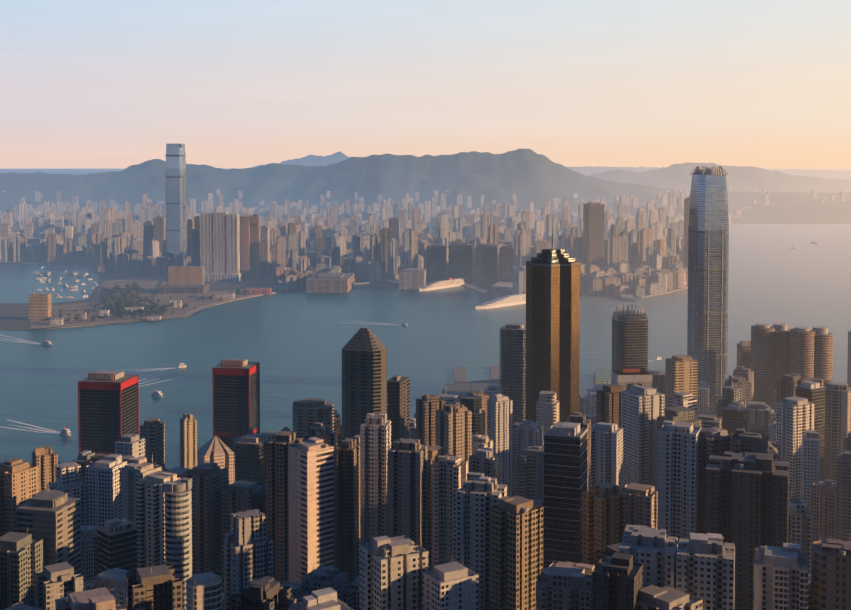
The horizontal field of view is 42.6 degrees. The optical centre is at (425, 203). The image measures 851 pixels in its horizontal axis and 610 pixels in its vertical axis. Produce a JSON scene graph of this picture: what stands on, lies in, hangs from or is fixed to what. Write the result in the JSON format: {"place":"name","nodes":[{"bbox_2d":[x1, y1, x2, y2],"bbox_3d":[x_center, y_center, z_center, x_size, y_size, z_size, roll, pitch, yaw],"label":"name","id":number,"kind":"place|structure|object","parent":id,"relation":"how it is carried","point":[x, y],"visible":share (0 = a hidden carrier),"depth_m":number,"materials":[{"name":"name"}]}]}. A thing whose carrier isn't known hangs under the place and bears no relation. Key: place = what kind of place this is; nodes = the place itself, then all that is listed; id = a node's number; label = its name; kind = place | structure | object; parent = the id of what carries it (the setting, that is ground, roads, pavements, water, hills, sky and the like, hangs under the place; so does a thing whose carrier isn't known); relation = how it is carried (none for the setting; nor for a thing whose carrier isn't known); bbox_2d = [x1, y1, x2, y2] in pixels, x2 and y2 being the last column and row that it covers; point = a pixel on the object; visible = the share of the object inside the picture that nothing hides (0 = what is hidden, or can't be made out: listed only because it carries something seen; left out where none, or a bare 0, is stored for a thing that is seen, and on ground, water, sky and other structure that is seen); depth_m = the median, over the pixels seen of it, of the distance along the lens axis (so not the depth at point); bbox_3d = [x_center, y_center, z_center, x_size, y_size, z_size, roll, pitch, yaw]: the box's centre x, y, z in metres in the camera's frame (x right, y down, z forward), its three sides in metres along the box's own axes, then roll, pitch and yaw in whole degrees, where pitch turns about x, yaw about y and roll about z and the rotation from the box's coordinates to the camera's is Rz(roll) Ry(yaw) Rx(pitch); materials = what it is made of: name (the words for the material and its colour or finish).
{"place":"outdoors","nodes":[
{"label":"outdoors","id":0,"kind":"place"},
{"bbox_2d":[30,277,277,328],"bbox_3d":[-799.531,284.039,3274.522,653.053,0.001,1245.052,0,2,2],"label":"reclaimed land","id":1,"kind":"structure","parent":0,"point":[196,301],"depth_m":3154.52,"materials":[{"name":"concrete"}]},
{"bbox_2d":[103,283,172,317],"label":"trees","id":2,"kind":"object","parent":1,"relation":"on","point":[136,287],"visible":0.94,"depth_m":3102.74,"materials":[{"name":"green plant"}]},
{"bbox_2d":[58,288,250,321],"bbox_3d":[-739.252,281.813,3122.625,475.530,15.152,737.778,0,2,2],"label":"trees","id":3,"kind":"object","parent":1,"relation":"on","point":[156,312],"visible":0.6,"depth_m":2947.08,"materials":[{"name":"green plant"}]},
{"bbox_2d":[29,286,288,324],"bbox_3d":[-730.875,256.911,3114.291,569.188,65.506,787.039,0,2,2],"label":"waterfront buildings","id":4,"kind":"structure","parent":1,"relation":"on","point":[40,306],"depth_m":2815.86,"materials":[{"name":"concrete"}]},
{"bbox_2d":[159,266,208,292],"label":"building","id":5,"kind":"structure","parent":1,"relation":"on","point":[185,279],"depth_m":3468.87,"materials":[{"name":"concrete"}]},
{"bbox_2d":[34,280,363,326],"bbox_3d":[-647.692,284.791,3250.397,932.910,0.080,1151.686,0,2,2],"label":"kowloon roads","id":6,"kind":"structure","parent":0,"point":[102,295],"depth_m":3248.43,"materials":[{"name":"grey asphalt"}]},
{"bbox_2d":[0,223,731,329],"bbox_3d":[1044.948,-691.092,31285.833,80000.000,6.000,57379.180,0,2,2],"label":"waterfront","id":7,"kind":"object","parent":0,"point":[14,316],"visible":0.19,"depth_m":3569.40,"materials":[{"name":"concrete"}]},
{"bbox_2d":[165,143,186,256],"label":"skyscraper","id":8,"kind":"structure","parent":7,"relation":"on","point":[176,228],"depth_m":4155.60,"materials":[{"name":"glass"}]},
{"bbox_2d":[143,212,268,281],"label":"apartment towers","id":9,"kind":"structure","parent":7,"relation":"on","point":[222,259],"depth_m":3785.41,"materials":[{"name":"concrete"}]},
{"bbox_2d":[0,186,850,296],"bbox_3d":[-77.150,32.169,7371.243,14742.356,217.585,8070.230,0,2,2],"label":"distant city buildings","id":10,"kind":"structure","parent":7,"relation":"on","point":[360,243],"depth_m":4670.92,"materials":[{"name":"concrete"}]},
{"bbox_2d":[269,197,689,294],"bbox_3d":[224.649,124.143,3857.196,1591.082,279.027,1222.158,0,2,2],"label":"buildings","id":11,"kind":"structure","parent":7,"relation":"on","point":[460,259],"depth_m":3673.08,"materials":[{"name":"concrete"}]},
{"bbox_2d":[0,169,850,469],"bbox_3d":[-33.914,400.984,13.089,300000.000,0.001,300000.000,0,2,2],"label":"harbour water","id":12,"kind":"structure","parent":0,"point":[292,343],"depth_m":2579.59,"materials":[{"name":"liquid"}]},
{"bbox_2d":[1,335,52,345],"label":"ferry","id":13,"kind":"object","parent":12,"relation":"on","point":[47,343],"visible":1,"depth_m":2463.21,"materials":[{"name":"plastic"}]},
{"bbox_2d":[0,420,70,435],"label":"ferry","id":14,"kind":"object","parent":12,"relation":"on","point":[65,432],"visible":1,"depth_m":1647.66,"materials":[{"name":"plastic"}]},
{"bbox_2d":[119,360,186,373],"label":"ferry","id":15,"kind":"object","parent":12,"relation":"on","point":[182,365],"visible":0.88,"depth_m":2159.49,"materials":[{"name":"plastic"}]},
{"bbox_2d":[151,388,162,396],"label":"ferry","id":16,"kind":"object","parent":12,"relation":"on","point":[156,393],"visible":0.94,"depth_m":1894.41,"materials":[{"name":"plastic"}]},
{"bbox_2d":[139,373,186,386],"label":"boat wake","id":17,"kind":"object","parent":12,"relation":"on","point":[156,379],"visible":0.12,"depth_m":2048.38,"materials":[{"name":"liquid"}]},
{"bbox_2d":[339,320,407,325],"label":"boat wake","id":18,"kind":"object","parent":12,"relation":"on","point":[404,324],"visible":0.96,"depth_m":2766.66,"materials":[{"name":"liquid"}]},
{"bbox_2d":[381,277,416,291],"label":"waterfront building","id":19,"kind":"structure","parent":12,"relation":"in","point":[392,282],"depth_m":3693.08,"materials":[{"name":"concrete"}]},
{"bbox_2d":[419,278,465,290],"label":"cruise ship","id":20,"kind":"object","parent":12,"relation":"on","point":[448,283],"visible":0.92,"depth_m":3580.61,"materials":[{"name":"metal"}]},
{"bbox_2d":[454,366,467,382],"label":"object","id":21,"kind":"object","parent":12,"relation":"in","point":[460,374],"visible":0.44,"depth_m":2074.49,"materials":[{"name":"concrete"}]},
{"bbox_2d":[442,379,499,401],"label":"pier building","id":22,"kind":"structure","parent":12,"relation":"in","point":[460,389],"depth_m":1907.09,"materials":[{"name":"concrete"}]},
{"bbox_2d":[462,284,486,293],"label":"pier","id":23,"kind":"structure","parent":12,"relation":"in","point":[477,289],"depth_m":3535.89,"materials":[{"name":"concrete"}]},
{"bbox_2d":[490,365,499,379],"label":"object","id":24,"kind":"object","parent":12,"relation":"in","point":[495,371],"visible":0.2,"depth_m":2109.76,"materials":[{"name":"concrete"}]},
{"bbox_2d":[488,281,511,292],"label":"waterfront building","id":25,"kind":"structure","parent":12,"relation":"in","point":[502,286],"depth_m":3498.38,"materials":[{"name":"concrete"}]},
{"bbox_2d":[475,291,525,309],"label":"cruise ship","id":26,"kind":"object","parent":12,"relation":"on","point":[512,300],"visible":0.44,"depth_m":3117.56,"materials":[{"name":"metal"}]},
{"bbox_2d":[594,368,611,384],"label":"building","id":27,"kind":"structure","parent":12,"relation":"in","point":[602,375],"depth_m":2017.49,"materials":[{"name":"concrete"}]},
{"bbox_2d":[620,293,634,301],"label":"waterfront building","id":28,"kind":"structure","parent":12,"relation":"in","point":[627,297],"depth_m":3245.16,"materials":[{"name":"concrete"}]},
{"bbox_2d":[648,354,661,361],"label":"boat","id":29,"kind":"object","parent":12,"relation":"on","point":[657,358],"visible":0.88,"depth_m":2257.14,"materials":[{"name":"plastic"}]},
{"bbox_2d":[0,149,850,222],"bbox_3d":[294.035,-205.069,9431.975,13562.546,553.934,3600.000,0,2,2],"label":"mountain range","id":30,"kind":"structure","parent":0,"point":[526,176],"depth_m":8909.97,"materials":[{"name":"grey stone"}]},
{"bbox_2d":[0,151,850,179],"bbox_3d":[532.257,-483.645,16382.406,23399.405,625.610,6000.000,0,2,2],"label":"mountain ridge","id":31,"kind":"structure","parent":0,"point":[315,160],"depth_m":16534.00,"materials":[{"name":"grey stone"}]},
{"bbox_2d":[0,0,850,168],"label":"sky","id":32,"kind":"structure","parent":0,"point":[85,84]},
{"bbox_2d":[221,398,718,609],"bbox_3d":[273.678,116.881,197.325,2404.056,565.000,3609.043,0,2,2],"label":"hong kong island","id":33,"kind":"structure","parent":0,"point":[712,406],"depth_m":1757.04,"materials":[{"name":"concrete"}]},
{"bbox_2d":[32,445,57,491],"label":"tower","id":34,"kind":"structure","parent":33,"relation":"on","point":[44,458],"depth_m":1011.96,"materials":[{"name":"concrete"}]},
{"bbox_2d":[16,491,81,574],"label":"tower","id":35,"kind":"structure","parent":33,"relation":"on","point":[51,519],"depth_m":704.20,"materials":[{"name":"concrete"}]},
{"bbox_2d":[72,450,94,481],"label":"tower","id":36,"kind":"structure","parent":33,"relation":"on","point":[84,455],"depth_m":1062.65,"materials":[{"name":"concrete"}]},
{"bbox_2d":[78,371,138,454],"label":"office tower","id":37,"kind":"structure","parent":33,"relation":"on","point":[108,409],"depth_m":1253.48,"materials":[{"name":"concrete"}]},
{"bbox_2d":[115,433,144,457],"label":"tower","id":38,"kind":"structure","parent":33,"relation":"on","point":[130,444],"depth_m":1110.55,"materials":[{"name":"concrete"}]},
{"bbox_2d":[140,418,164,466],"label":"apartment building","id":39,"kind":"structure","parent":33,"relation":"on","point":[152,431],"depth_m":1169.39,"materials":[{"name":"concrete"}]},
{"bbox_2d":[162,477,191,609],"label":"tower","id":40,"kind":"structure","parent":33,"relation":"on","point":[178,523],"depth_m":704.88,"materials":[{"name":"concrete"}]},
{"bbox_2d":[179,413,196,468],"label":"cream tower","id":41,"kind":"structure","parent":33,"relation":"on","point":[188,440],"depth_m":1160.32,"materials":[{"name":"concrete"}]},
{"bbox_2d":[212,358,259,450],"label":"office tower","id":42,"kind":"structure","parent":33,"relation":"on","point":[236,394],"depth_m":1345.95,"materials":[{"name":"glass"}]},
{"bbox_2d":[267,431,302,584],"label":"brown tower","id":43,"kind":"structure","parent":33,"relation":"on","point":[277,494],"depth_m":791.70,"materials":[{"name":"concrete"}]},
{"bbox_2d":[293,398,333,437],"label":"apartment building","id":44,"kind":"structure","parent":33,"relation":"on","point":[308,413],"depth_m":1227.62,"materials":[{"name":"concrete"}]},
{"bbox_2d":[302,422,337,567],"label":"building","id":45,"kind":"structure","parent":33,"relation":"on","point":[321,431],"depth_m":820.38,"materials":[{"name":"concrete"}]},
{"bbox_2d":[337,438,359,581],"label":"brown tower","id":46,"kind":"structure","parent":33,"relation":"on","point":[348,496],"depth_m":831.49,"materials":[{"name":"concrete"}]},
{"bbox_2d":[360,413,390,545],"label":"white tower","id":47,"kind":"structure","parent":33,"relation":"on","point":[375,438],"depth_m":797.80,"materials":[{"name":"concrete"}]},
{"bbox_2d":[342,328,409,447],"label":"skyscraper","id":48,"kind":"structure","parent":33,"relation":"on","point":[367,387],"depth_m":1155.60,"materials":[{"name":"concrete"}]},
{"bbox_2d":[387,438,427,549],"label":"grey tower","id":49,"kind":"structure","parent":33,"relation":"on","point":[407,479],"depth_m":767.28,"materials":[{"name":"concrete"}]},
{"bbox_2d":[0,366,850,609],"bbox_3d":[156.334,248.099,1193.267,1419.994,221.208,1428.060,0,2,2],"label":"city buildings","id":50,"kind":"structure","parent":33,"relation":"on","point":[650,454],"depth_m":774.24,"materials":[{"name":"concrete"}]},
{"bbox_2d":[428,445,452,569],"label":"skyscraper","id":51,"kind":"structure","parent":33,"relation":"on","point":[435,452],"depth_m":794.91,"materials":[{"name":"concrete"}]},
{"bbox_2d":[435,402,471,470],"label":"tower","id":52,"kind":"structure","parent":33,"relation":"on","point":[453,428],"depth_m":958.07,"materials":[{"name":"concrete"}]},
{"bbox_2d":[456,472,506,609],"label":"white tower","id":53,"kind":"structure","parent":33,"relation":"on","point":[478,495],"depth_m":645.32,"materials":[{"name":"concrete"}]},
{"bbox_2d":[500,323,525,428],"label":"building","id":54,"kind":"structure","parent":33,"relation":"on","point":[513,361],"depth_m":1438.52,"materials":[{"name":"concrete"}]},
{"bbox_2d":[526,222,579,421],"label":"tower","id":55,"kind":"structure","parent":33,"relation":"on","point":[552,319],"depth_m":1307.87,"materials":[{"name":"concrete"}]},
{"bbox_2d":[565,412,590,490],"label":"building","id":56,"kind":"structure","parent":33,"relation":"on","point":[576,417],"depth_m":899.60,"materials":[{"name":"concrete"}]},
{"bbox_2d":[581,482,628,564],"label":"apartment tower","id":57,"kind":"structure","parent":33,"relation":"on","point":[605,510],"depth_m":696.28,"materials":[{"name":"concrete"}]},
{"bbox_2d":[611,305,647,383],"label":"building","id":58,"kind":"structure","parent":33,"relation":"on","point":[629,339],"depth_m":1624.44,"materials":[{"name":"glass"}]},
{"bbox_2d":[612,369,651,389],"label":"building","id":59,"kind":"structure","parent":33,"relation":"on","point":[635,377],"depth_m":1481.71,"materials":[{"name":"white concrete"}]},
{"bbox_2d":[619,524,677,588],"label":"apartment building","id":60,"kind":"structure","parent":33,"relation":"on","point":[653,551],"depth_m":531.64,"materials":[{"name":"concrete"}]},
{"bbox_2d":[665,355,697,407],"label":"building","id":61,"kind":"structure","parent":33,"relation":"on","point":[681,373],"depth_m":1584.16,"materials":[{"name":"concrete"}]},
{"bbox_2d":[676,532,734,609],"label":"apartment building","id":62,"kind":"structure","parent":33,"relation":"on","point":[705,567],"depth_m":520.79,"materials":[{"name":"concrete"}]},
{"bbox_2d":[687,166,728,397],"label":"skyscraper","id":63,"kind":"structure","parent":33,"relation":"on","point":[708,276],"depth_m":1862.22,"materials":[{"name":"glass"},{"name":"metal"}]},
{"bbox_2d":[725,375,750,404],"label":"tower","id":64,"kind":"structure","parent":33,"relation":"on","point":[742,382],"depth_m":1484.14,"materials":[{"name":"concrete"}]},
{"bbox_2d":[737,340,750,369],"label":"building","id":65,"kind":"structure","parent":33,"relation":"on","point":[744,353],"depth_m":1828.90,"materials":[{"name":"concrete"}]},
{"bbox_2d":[704,451,788,609],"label":"tower","id":66,"kind":"structure","parent":33,"relation":"on","point":[746,502],"depth_m":663.91,"materials":[{"name":"concrete"}]},
{"bbox_2d":[751,323,832,405],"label":"cylindrical tower cluster","id":67,"kind":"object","parent":33,"relation":"on","point":[778,350],"visible":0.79,"depth_m":1727.38,"materials":[{"name":"concrete"}]},
{"bbox_2d":[801,430,819,510],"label":"tower","id":68,"kind":"structure","parent":33,"relation":"on","point":[810,461],"depth_m":986.97,"materials":[{"name":"concrete"}]},
{"bbox_2d":[847,331,850,387],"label":"building","id":69,"kind":"structure","parent":33,"relation":"on","point":[849,362],"depth_m":1792.85,"materials":[{"name":"concrete"}]},
{"bbox_2d":[588,162,850,192],"bbox_3d":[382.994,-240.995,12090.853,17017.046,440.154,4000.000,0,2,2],"label":"mountain ridge","id":70,"kind":"structure","parent":0,"point":[738,178],"depth_m":11710.73,"materials":[{"name":"grey stone"}]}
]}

